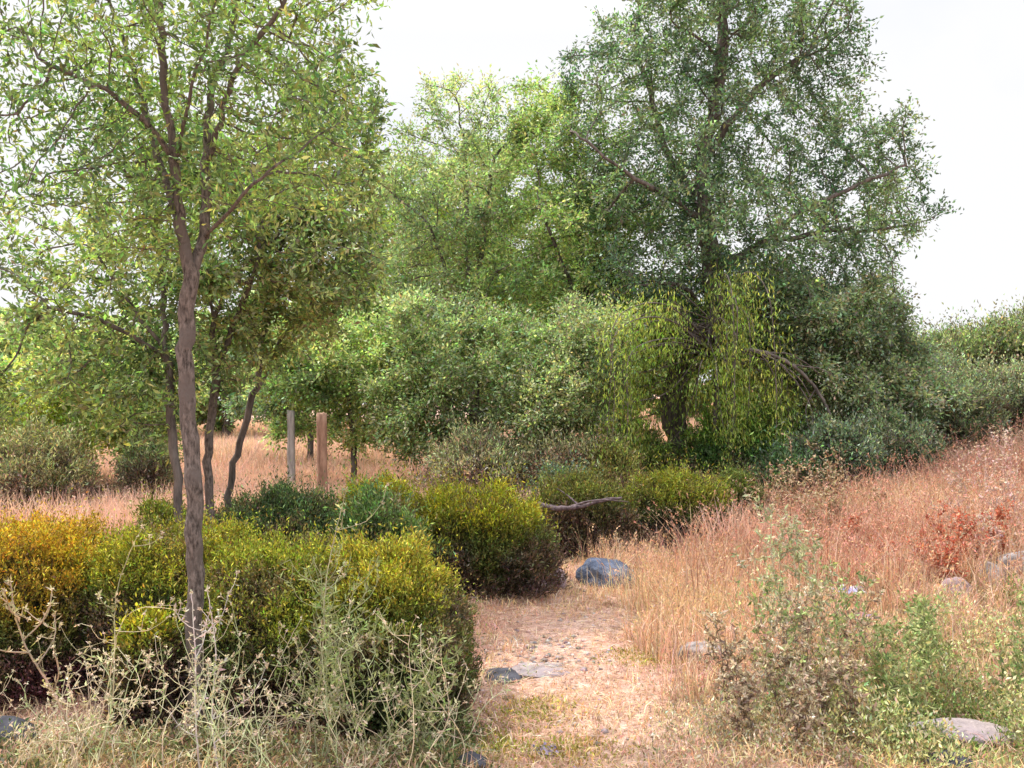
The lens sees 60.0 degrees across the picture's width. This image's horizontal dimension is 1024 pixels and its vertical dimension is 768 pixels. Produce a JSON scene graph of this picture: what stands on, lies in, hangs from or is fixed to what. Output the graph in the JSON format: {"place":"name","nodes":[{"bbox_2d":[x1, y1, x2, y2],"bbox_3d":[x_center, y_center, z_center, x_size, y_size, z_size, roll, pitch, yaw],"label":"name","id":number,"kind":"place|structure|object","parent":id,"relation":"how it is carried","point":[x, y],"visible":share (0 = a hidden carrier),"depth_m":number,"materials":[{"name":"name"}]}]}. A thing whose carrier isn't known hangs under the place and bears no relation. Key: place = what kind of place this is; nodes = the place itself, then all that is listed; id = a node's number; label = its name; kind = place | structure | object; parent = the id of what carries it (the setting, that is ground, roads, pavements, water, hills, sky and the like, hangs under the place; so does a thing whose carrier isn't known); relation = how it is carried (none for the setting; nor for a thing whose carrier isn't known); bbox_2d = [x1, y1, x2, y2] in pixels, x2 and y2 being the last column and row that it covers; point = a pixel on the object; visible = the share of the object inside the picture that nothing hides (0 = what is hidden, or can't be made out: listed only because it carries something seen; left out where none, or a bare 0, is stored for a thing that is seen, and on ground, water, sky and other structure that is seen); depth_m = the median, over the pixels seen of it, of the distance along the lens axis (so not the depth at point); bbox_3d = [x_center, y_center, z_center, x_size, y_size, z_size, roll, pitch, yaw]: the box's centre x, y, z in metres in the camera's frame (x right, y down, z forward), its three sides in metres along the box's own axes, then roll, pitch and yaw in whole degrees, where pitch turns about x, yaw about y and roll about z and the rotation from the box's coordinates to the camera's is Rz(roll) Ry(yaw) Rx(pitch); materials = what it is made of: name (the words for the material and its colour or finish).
{"place":"outdoors","nodes":[
{"label":"outdoors","id":0,"kind":"place"},
{"bbox_2d":[0,551,1023,767],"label":"short dry grass","id":1,"kind":"structure","parent":0,"point":[485,626],"depth_m":4.42,"materials":[{"name":"plant"}]},
{"bbox_2d":[0,384,1023,767],"bbox_3d":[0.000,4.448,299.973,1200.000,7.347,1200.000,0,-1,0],"label":"ground","id":2,"kind":"structure","parent":0,"point":[578,626],"depth_m":4.93,"materials":[{"name":"soil"}]},
{"bbox_2d":[0,576,108,767],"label":"dry weed","id":3,"kind":"object","parent":2,"relation":"on","point":[46,683],"visible":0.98,"depth_m":3.72,"materials":[{"name":"beige plant"}]},
{"bbox_2d":[13,645,102,767],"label":"dry weed","id":4,"kind":"object","parent":2,"relation":"on","point":[62,694],"visible":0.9,"depth_m":3.76,"materials":[{"name":"beige plant"}]},
{"bbox_2d":[0,348,126,471],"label":"yellow green tree","id":5,"kind":"object","parent":2,"relation":"on","point":[56,408],"visible":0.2,"depth_m":12.59,"materials":[{"name":"green plant"}]},
{"bbox_2d":[0,402,126,519],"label":"scrub bush","id":6,"kind":"object","parent":2,"relation":"on","point":[48,469],"visible":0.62,"depth_m":10.76,"materials":[{"name":"green plant"}]},
{"bbox_2d":[34,664,123,767],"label":"dry weed","id":7,"kind":"object","parent":2,"relation":"on","point":[76,756],"visible":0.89,"depth_m":3.66,"materials":[{"name":"beige plant"}]},
{"bbox_2d":[0,490,163,714],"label":"hedge bush","id":8,"kind":"object","parent":2,"relation":"on","point":[33,563],"visible":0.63,"depth_m":4.71,"materials":[{"name":"yellow plant"}]},
{"bbox_2d":[33,524,163,765],"bbox_3d":[-1.883,1.165,3.956,0.347,1.054,0.548,-1,-1,34],"label":"dry weed","id":9,"kind":"object","parent":2,"relation":"on","point":[98,594],"visible":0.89,"depth_m":4.01,"materials":[{"name":"beige plant"}]},
{"bbox_2d":[15,308,211,485],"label":"hanging branch tree","id":10,"kind":"object","parent":2,"relation":"on","point":[35,346],"visible":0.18,"depth_m":11.66,"materials":[{"name":"green plant"}]},
{"bbox_2d":[62,636,172,767],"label":"dry weed","id":11,"kind":"object","parent":2,"relation":"on","point":[140,693],"visible":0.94,"depth_m":3.63,"materials":[{"name":"beige plant"}]},
{"bbox_2d":[0,81,239,526],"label":"branching tree","id":12,"kind":"object","parent":2,"relation":"on","point":[157,348],"visible":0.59,"depth_m":6.86,"materials":[{"name":"green plant"}]},
{"bbox_2d":[70,596,188,767],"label":"dry weed","id":13,"kind":"object","parent":2,"relation":"on","point":[125,673],"visible":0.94,"depth_m":3.65,"materials":[{"name":"beige plant"}]},
{"bbox_2d":[89,407,184,500],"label":"scrub bush","id":14,"kind":"object","parent":2,"relation":"on","point":[147,463],"visible":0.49,"depth_m":11.28,"materials":[{"name":"green plant"}]},
{"bbox_2d":[75,572,217,733],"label":"bush","id":15,"kind":"object","parent":2,"relation":"on","point":[132,643],"visible":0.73,"depth_m":4.32,"materials":[{"name":"green plant"}]},
{"bbox_2d":[10,494,294,702],"bbox_3d":[-1.882,1.255,5.227,1.848,1.246,1.604,0,-1,0],"label":"hedge bush","id":16,"kind":"object","parent":2,"relation":"on","point":[162,559],"visible":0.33,"depth_m":4.83,"materials":[{"name":"green plant"}]},
{"bbox_2d":[103,478,225,533],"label":"hedge bush","id":17,"kind":"object","parent":2,"relation":"on","point":[159,506],"visible":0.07,"depth_m":7.48,"materials":[{"name":"green plant"}]},
{"bbox_2d":[0,0,392,726],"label":"slender tree","id":18,"kind":"object","parent":2,"relation":"on","point":[212,72],"visible":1,"depth_m":4.34,"materials":[{"name":"green plant"}]},
{"bbox_2d":[147,308,254,438],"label":"distant tree","id":19,"kind":"object","parent":2,"relation":"on","point":[222,424],"visible":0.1,"depth_m":32.85,"materials":[{"name":"green plant"}]},
{"bbox_2d":[167,571,239,767],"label":"dry weed","id":20,"kind":"object","parent":2,"relation":"on","point":[205,675],"visible":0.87,"depth_m":3.67,"materials":[{"name":"beige plant"}]},
{"bbox_2d":[148,596,275,767],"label":"dry weed","id":21,"kind":"object","parent":2,"relation":"on","point":[229,688],"visible":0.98,"depth_m":3.38,"materials":[{"name":"beige plant"}]},
{"bbox_2d":[189,632,248,767],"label":"dry weed","id":22,"kind":"object","parent":2,"relation":"on","point":[211,704],"visible":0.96,"depth_m":3.43,"materials":[{"name":"beige plant"}]},
{"bbox_2d":[173,585,268,767],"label":"dry weed","id":23,"kind":"object","parent":2,"relation":"on","point":[217,667],"visible":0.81,"depth_m":3.70,"materials":[{"name":"beige plant"}]},
{"bbox_2d":[149,616,313,767],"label":"dry weed","id":24,"kind":"object","parent":2,"relation":"on","point":[242,672],"visible":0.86,"depth_m":3.84,"materials":[{"name":"beige plant"}]},
{"bbox_2d":[0,698,532,767],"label":"mixed ground cover","id":25,"kind":"object","parent":2,"relation":"on","point":[289,759],"visible":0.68,"depth_m":4.00,"materials":[{"name":"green plant"}]},
{"bbox_2d":[131,96,404,527],"bbox_3d":[-2.033,-0.251,7.318,2.218,4.125,1.775,0,-1,0],"label":"upright young tree","id":26,"kind":"object","parent":2,"relation":"on","point":[226,275],"visible":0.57,"depth_m":7.25,"materials":[{"name":"green plant"}]},
{"bbox_2d":[160,509,401,728],"bbox_3d":[-1.196,1.299,4.945,1.504,1.173,1.576,0,-1,0],"label":"hedge bush","id":27,"kind":"object","parent":2,"relation":"on","point":[263,631],"visible":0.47,"depth_m":4.55,"materials":[{"name":"green plant"}]},
{"bbox_2d":[214,460,351,547],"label":"hedge bush","id":28,"kind":"object","parent":2,"relation":"on","point":[284,500],"visible":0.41,"depth_m":7.78,"materials":[{"name":"green plant"}]},
{"bbox_2d":[217,309,365,462],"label":"bluish tree","id":29,"kind":"object","parent":2,"relation":"on","point":[240,407],"visible":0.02,"depth_m":16.82,"materials":[{"name":"green plant"}]},
{"bbox_2d":[287,410,295,486],"bbox_3d":[-3.098,1.164,12.479,0.140,1.608,0.120,0,-1,0],"label":"wooden post","id":30,"kind":"object","parent":2,"relation":"on","point":[291,470],"visible":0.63,"depth_m":12.44,"materials":[{"name":"grey wood"}]},
{"bbox_2d":[197,36,404,511],"bbox_3d":[-1.878,-0.674,8.020,1.903,4.893,1.964,0,-1,0],"label":"leaning tree","id":31,"kind":"object","parent":2,"relation":"on","point":[299,325],"visible":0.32,"depth_m":7.84,"materials":[{"name":"green plant"}]},
{"bbox_2d":[257,550,371,760],"bbox_3d":[-0.885,1.242,4.057,0.420,0.966,0.571,0,-1,8],"label":"feathery weed","id":32,"kind":"object","parent":2,"relation":"on","point":[324,635],"visible":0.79,"depth_m":3.97,"materials":[{"name":"green plant"}]},
{"bbox_2d":[316,412,327,492],"bbox_3d":[-2.344,1.148,10.978,0.158,1.600,0.141,0,-1,0],"label":"wooden post","id":33,"kind":"object","parent":2,"relation":"on","point":[321,423],"visible":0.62,"depth_m":10.94,"materials":[{"name":"brown wood"}]},
{"bbox_2d":[232,299,448,482],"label":"thin stemmed tree","id":34,"kind":"object","parent":2,"relation":"on","point":[315,388],"visible":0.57,"depth_m":12.73,"materials":[{"name":"green plant"}]},
{"bbox_2d":[292,482,392,759],"bbox_3d":[-0.793,1.083,4.077,0.441,1.261,0.216,1,-1,-33],"label":"dry weed","id":35,"kind":"object","parent":2,"relation":"on","point":[341,571],"visible":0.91,"depth_m":4.03,"materials":[{"name":"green plant"}]},
{"bbox_2d":[291,533,394,762],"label":"feathery weed","id":36,"kind":"object","parent":2,"relation":"on","point":[357,632],"visible":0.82,"depth_m":4.00,"materials":[{"name":"green plant"}]},
{"bbox_2d":[308,577,383,767],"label":"feathery weed","id":37,"kind":"object","parent":2,"relation":"on","point":[330,699],"visible":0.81,"depth_m":3.95,"materials":[{"name":"green plant"}]},
{"bbox_2d":[11,395,712,474],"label":"distant grass","id":38,"kind":"structure","parent":2,"relation":"on","point":[255,433],"depth_m":18.61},
{"bbox_2d":[315,599,419,767],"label":"dry weed","id":39,"kind":"object","parent":2,"relation":"on","point":[331,705],"visible":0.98,"depth_m":3.71,"materials":[{"name":"beige plant"}]},
{"bbox_2d":[314,455,434,540],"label":"hedge bush","id":40,"kind":"object","parent":2,"relation":"on","point":[389,480],"visible":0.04,"depth_m":7.98,"materials":[{"name":"green plant"}]},
{"bbox_2d":[259,508,497,744],"bbox_3d":[-0.670,1.240,4.765,1.192,1.236,1.509,0,-1,0],"label":"hedge bush","id":41,"kind":"object","parent":2,"relation":"on","point":[426,593],"visible":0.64,"depth_m":4.46,"materials":[{"name":"green plant"}]},
{"bbox_2d":[307,456,474,604],"bbox_3d":[-0.844,1.146,6.094,1.207,1.340,1.214,0,-1,0],"label":"trailing shrub","id":42,"kind":"object","parent":2,"relation":"on","point":[392,509],"visible":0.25,"depth_m":5.93,"materials":[{"name":"green plant"}]},
{"bbox_2d":[0,419,791,563],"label":"field grass","id":43,"kind":"structure","parent":2,"relation":"on","point":[220,477],"depth_m":11.02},
{"bbox_2d":[363,611,443,762],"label":"feathery weed","id":44,"kind":"object","parent":2,"relation":"on","point":[405,680],"visible":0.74,"depth_m":3.96,"materials":[{"name":"green plant"}]},
{"bbox_2d":[405,625,465,763],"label":"feathery weed","id":45,"kind":"object","parent":2,"relation":"on","point":[445,660],"visible":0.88,"depth_m":3.97,"materials":[{"name":"green plant"}]},
{"bbox_2d":[341,63,558,421],"bbox_3d":[-1.007,-1.718,15.018,3.941,7.443,2.978,0,-1,0],"label":"wispy tree","id":46,"kind":"object","parent":2,"relation":"on","point":[481,216],"visible":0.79,"depth_m":14.77,"materials":[{"name":"green plant"}]},
{"bbox_2d":[398,390,560,499],"bbox_3d":[-0.434,1.028,11.500,2.419,1.903,1.980,0,-1,0],"label":"brushwood","id":47,"kind":"object","parent":2,"relation":"on","point":[466,458],"visible":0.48,"depth_m":11.22,"materials":[{"name":"green plant"}]},
{"bbox_2d":[386,453,582,601],"bbox_3d":[-0.348,1.252,7.794,1.892,1.268,2.041,0,-1,0],"label":"hedge bush","id":48,"kind":"object","parent":2,"relation":"on","point":[504,540],"visible":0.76,"depth_m":7.24,"materials":[{"name":"green plant"}]},
{"bbox_2d":[351,276,623,483],"bbox_3d":[-0.352,0.150,12.533,3.842,3.421,2.340,0,-1,0],"label":"olive green tree","id":49,"kind":"object","parent":2,"relation":"on","point":[454,348],"visible":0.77,"depth_m":12.06,"materials":[{"name":"green plant"}]},
{"bbox_2d":[347,123,646,444],"bbox_3d":[-0.428,-1.537,17.482,6.152,7.164,3.481,0,-1,0],"label":"bright green tree","id":50,"kind":"object","parent":2,"relation":"on","point":[410,192],"visible":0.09,"depth_m":16.97,"materials":[{"name":"green plant"}]},
{"bbox_2d":[320,580,734,766],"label":"gravel","id":51,"kind":"structure","parent":2,"relation":"on","point":[603,731],"depth_m":5.54,"materials":[{"name":"gravel"}]},
{"bbox_2d":[448,60,676,434],"bbox_3d":[0.889,-1.624,14.579,3.630,7.164,2.914,-1,-1,28],"label":"feathery tree","id":52,"kind":"object","parent":2,"relation":"on","point":[544,238],"visible":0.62,"depth_m":14.23,"materials":[{"name":"green plant"}]},
{"bbox_2d":[477,285,651,451],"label":"tree","id":53,"kind":"object","parent":2,"relation":"on","point":[569,403],"visible":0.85,"depth_m":11.62,"materials":[{"name":"green plant"}]},
{"bbox_2d":[520,447,618,500],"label":"ground shrub","id":54,"kind":"object","parent":2,"relation":"on","point":[554,470],"visible":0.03,"depth_m":10.52,"materials":[{"name":"green plant"}]},
{"bbox_2d":[508,407,651,495],"bbox_3d":[0.863,1.122,11.589,2.314,1.845,1.951,0,-1,0],"label":"brushwood","id":55,"kind":"object","parent":2,"relation":"on","point":[562,445],"visible":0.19,"depth_m":11.26,"materials":[{"name":"green plant"}]},
{"bbox_2d":[518,450,659,558],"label":"hedge bush","id":56,"kind":"object","parent":2,"relation":"on","point":[586,487],"visible":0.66,"depth_m":9.03,"materials":[{"name":"green plant"}]},
{"bbox_2d":[575,557,634,588],"bbox_3d":[0.843,1.732,7.879,0.409,0.361,0.495,1,-2,-39],"label":"boulder","id":57,"kind":"object","parent":2,"relation":"on","point":[597,570],"visible":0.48,"depth_m":7.74,"materials":[{"name":"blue stone"}]},
{"bbox_2d":[568,415,672,492],"bbox_3d":[1.281,1.195,11.181,1.496,1.697,1.580,0,-1,0],"label":"brushwood","id":58,"kind":"object","parent":2,"relation":"on","point":[618,465],"visible":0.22,"depth_m":10.97,"materials":[{"name":"green plant"}]},
{"bbox_2d":[595,400,692,474],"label":"leafy bush","id":59,"kind":"object","parent":2,"relation":"on","point":[655,434],"visible":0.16,"depth_m":13.07,"materials":[{"name":"green plant"}]},
{"bbox_2d":[424,602,885,767],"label":"yellow ground cover","id":60,"kind":"object","parent":2,"relation":"on","point":[575,747],"visible":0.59,"depth_m":4.30,"materials":[{"name":"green plant"}]},
{"bbox_2d":[604,448,753,556],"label":"hedge bush","id":61,"kind":"object","parent":2,"relation":"on","point":[659,487],"visible":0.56,"depth_m":9.30,"materials":[{"name":"green plant"}]},
{"bbox_2d":[635,288,741,421],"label":"distant tree","id":62,"kind":"object","parent":2,"relation":"on","point":[658,414],"visible":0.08,"depth_m":32.02,"materials":[{"name":"green plant"}]},
{"bbox_2d":[579,238,818,465],"bbox_3d":[2.782,-0.296,12.964,3.982,4.432,4.502,0,-1,0],"label":"weeping tree","id":63,"kind":"object","parent":2,"relation":"on","point":[715,351],"visible":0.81,"depth_m":12.52,"materials":[{"name":"green plant"}]},
{"bbox_2d":[656,424,786,480],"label":"ground shrub","id":64,"kind":"object","parent":2,"relation":"on","point":[709,454],"visible":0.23,"depth_m":12.37,"materials":[{"name":"green plant"}]},
{"bbox_2d":[697,608,750,709],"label":"brown weed","id":65,"kind":"object","parent":2,"relation":"on","point":[738,659],"visible":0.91,"depth_m":4.47,"materials":[{"name":"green plant"}]},
{"bbox_2d":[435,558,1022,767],"bbox_3d":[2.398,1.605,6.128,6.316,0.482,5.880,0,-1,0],"label":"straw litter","id":66,"kind":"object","parent":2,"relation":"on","point":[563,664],"visible":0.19,"depth_m":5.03,"materials":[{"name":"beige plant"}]},
{"bbox_2d":[664,380,809,459],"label":"leafy bush","id":67,"kind":"object","parent":2,"relation":"on","point":[710,432],"visible":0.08,"depth_m":12.93,"materials":[{"name":"green plant"}]},
{"bbox_2d":[711,659,767,741],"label":"brown weed","id":68,"kind":"object","parent":2,"relation":"on","point":[743,698],"visible":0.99,"depth_m":4.05,"materials":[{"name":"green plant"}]},
{"bbox_2d":[704,443,786,527],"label":"hedge bush","id":69,"kind":"object","parent":2,"relation":"on","point":[740,476],"visible":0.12,"depth_m":9.81,"materials":[{"name":"green plant"}]},
{"bbox_2d":[535,0,963,464],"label":"tree","id":70,"kind":"object","parent":2,"relation":"on","point":[707,224],"visible":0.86,"depth_m":13.53,"materials":[{"name":"green plant"}]},
{"bbox_2d":[724,574,821,723],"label":"leafy weed","id":71,"kind":"object","parent":2,"relation":"on","point":[771,654],"visible":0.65,"depth_m":4.27,"materials":[{"name":"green plant"}]},
{"bbox_2d":[736,615,820,732],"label":"brown weed","id":72,"kind":"object","parent":2,"relation":"on","point":[788,661],"visible":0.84,"depth_m":4.17,"materials":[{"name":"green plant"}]},
{"bbox_2d":[731,492,839,656],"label":"thistle","id":73,"kind":"object","parent":2,"relation":"on","point":[799,556],"visible":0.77,"depth_m":4.95,"materials":[{"name":"green plant"}]},
{"bbox_2d":[734,421,846,512],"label":"wild shrub","id":74,"kind":"object","parent":2,"relation":"on","point":[781,454],"visible":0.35,"depth_m":11.40,"materials":[{"name":"green plant"}]},
{"bbox_2d":[571,582,1015,767],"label":"beige ground cover","id":75,"kind":"object","parent":2,"relation":"on","point":[771,730],"visible":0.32,"depth_m":4.08,"materials":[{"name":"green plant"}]},
{"bbox_2d":[743,348,844,429],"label":"arched branch","id":76,"kind":"object","parent":2,"relation":"on","point":[801,372],"visible":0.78,"depth_m":12.29,"materials":[{"name":"brown plant"}]},
{"bbox_2d":[569,442,1023,706],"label":"tall dry grass","id":77,"kind":"structure","parent":2,"relation":"on","point":[660,595],"depth_m":6.24,"materials":[{"name":"plant"}]},
{"bbox_2d":[769,433,829,538],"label":"dark red weed","id":78,"kind":"object","parent":2,"relation":"on","point":[793,481],"visible":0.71,"depth_m":9.25,"materials":[{"name":"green plant"}]},
{"bbox_2d":[771,581,835,697],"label":"brown weed","id":79,"kind":"object","parent":2,"relation":"on","point":[809,621],"visible":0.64,"depth_m":4.43,"materials":[{"name":"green plant"}]},
{"bbox_2d":[783,662,828,749],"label":"brown weed","id":80,"kind":"object","parent":2,"relation":"on","point":[800,693],"visible":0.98,"depth_m":3.93,"materials":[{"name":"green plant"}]},
{"bbox_2d":[803,636,842,729],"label":"brown weed","id":81,"kind":"object","parent":2,"relation":"on","point":[823,687],"visible":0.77,"depth_m":4.12,"materials":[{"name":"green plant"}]},
{"bbox_2d":[634,410,1023,619],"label":"tall seed stalks","id":82,"kind":"object","parent":2,"relation":"on","point":[846,507],"visible":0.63,"depth_m":7.96,"materials":[{"name":"beige plant"}]},
{"bbox_2d":[773,395,911,500],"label":"wild shrub","id":83,"kind":"object","parent":2,"relation":"on","point":[828,437],"visible":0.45,"depth_m":11.49,"materials":[{"name":"green plant"}]},
{"bbox_2d":[798,555,887,697],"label":"leafy weed","id":84,"kind":"object","parent":2,"relation":"on","point":[836,621],"visible":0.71,"depth_m":4.60,"materials":[{"name":"green plant"}]},
{"bbox_2d":[663,570,1023,767],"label":"green ground cover","id":85,"kind":"object","parent":2,"relation":"on","point":[892,727],"visible":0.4,"depth_m":4.20,"materials":[{"name":"green plant"}]},
{"bbox_2d":[818,577,885,675],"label":"brown weed","id":86,"kind":"object","parent":2,"relation":"on","point":[863,623],"visible":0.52,"depth_m":4.91,"materials":[{"name":"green plant"}]},
{"bbox_2d":[830,640,878,747],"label":"brown weed","id":87,"kind":"object","parent":2,"relation":"on","point":[843,669],"visible":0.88,"depth_m":4.06,"materials":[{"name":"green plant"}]},
{"bbox_2d":[735,253,983,441],"bbox_3d":[5.166,-0.167,13.514,3.762,3.607,2.559,0,-1,0],"label":"shady green tree","id":88,"kind":"object","parent":2,"relation":"on","point":[869,385],"visible":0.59,"depth_m":13.01,"materials":[{"name":"green plant"}]},
{"bbox_2d":[856,621,913,701],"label":"leafy weed","id":89,"kind":"object","parent":2,"relation":"on","point":[879,660],"visible":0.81,"depth_m":4.53,"materials":[{"name":"green plant"}]},
{"bbox_2d":[838,394,960,478],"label":"wild shrub","id":90,"kind":"object","parent":2,"relation":"on","point":[914,437],"visible":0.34,"depth_m":12.20,"materials":[{"name":"green plant"}]},
{"bbox_2d":[883,649,940,740],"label":"leafy weed","id":91,"kind":"object","parent":2,"relation":"on","point":[913,694],"visible":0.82,"depth_m":4.15,"materials":[{"name":"green plant"}]},
{"bbox_2d":[897,590,949,685],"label":"leafy weed","id":92,"kind":"object","parent":2,"relation":"on","point":[931,615],"visible":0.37,"depth_m":4.85,"materials":[{"name":"green plant"}]},
{"bbox_2d":[884,588,976,704],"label":"leafy weed","id":93,"kind":"object","parent":2,"relation":"on","point":[922,640],"visible":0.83,"depth_m":4.61,"materials":[{"name":"green plant"}]},
{"bbox_2d":[925,530,968,582],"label":"crimson weed","id":94,"kind":"object","parent":2,"relation":"on","point":[936,560],"visible":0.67,"depth_m":6.98,"materials":[{"name":"red plant"}]},
{"bbox_2d":[886,350,1023,460],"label":"wild shrub","id":95,"kind":"object","parent":2,"relation":"on","point":[953,418],"visible":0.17,"depth_m":13.45,"materials":[{"name":"green plant"}]},
{"bbox_2d":[903,718,1014,747],"bbox_3d":[2.141,1.669,4.239,0.544,0.143,0.243,0,-1,0],"label":"flat stone","id":96,"kind":"object","parent":2,"relation":"on","point":[973,726],"visible":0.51,"depth_m":4.19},
{"bbox_2d":[919,297,1023,395],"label":"slope bush","id":97,"kind":"object","parent":2,"relation":"on","point":[1011,339],"visible":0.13,"depth_m":17.85,"materials":[{"name":"green plant"}]},
{"bbox_2d":[942,343,1023,432],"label":"wild shrub","id":98,"kind":"object","parent":2,"relation":"on","point":[1015,384],"visible":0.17,"depth_m":14.15,"materials":[{"name":"green plant"}]},
{"bbox_2d":[974,631,1023,722],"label":"leafy weed","id":99,"kind":"object","parent":2,"relation":"on","point":[1018,666],"visible":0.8,"depth_m":4.38,"materials":[{"name":"green plant"}]},
{"bbox_2d":[0,0,1023,403],"label":"sky","id":100,"kind":"structure","parent":0,"point":[962,61],"materials":[{"name":"white"}]},
{"bbox_2d":[753,418,1023,602],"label":"reddish grass","id":101,"kind":"structure","parent":0,"point":[915,515],"depth_m":8.74,"materials":[{"name":"plant"}]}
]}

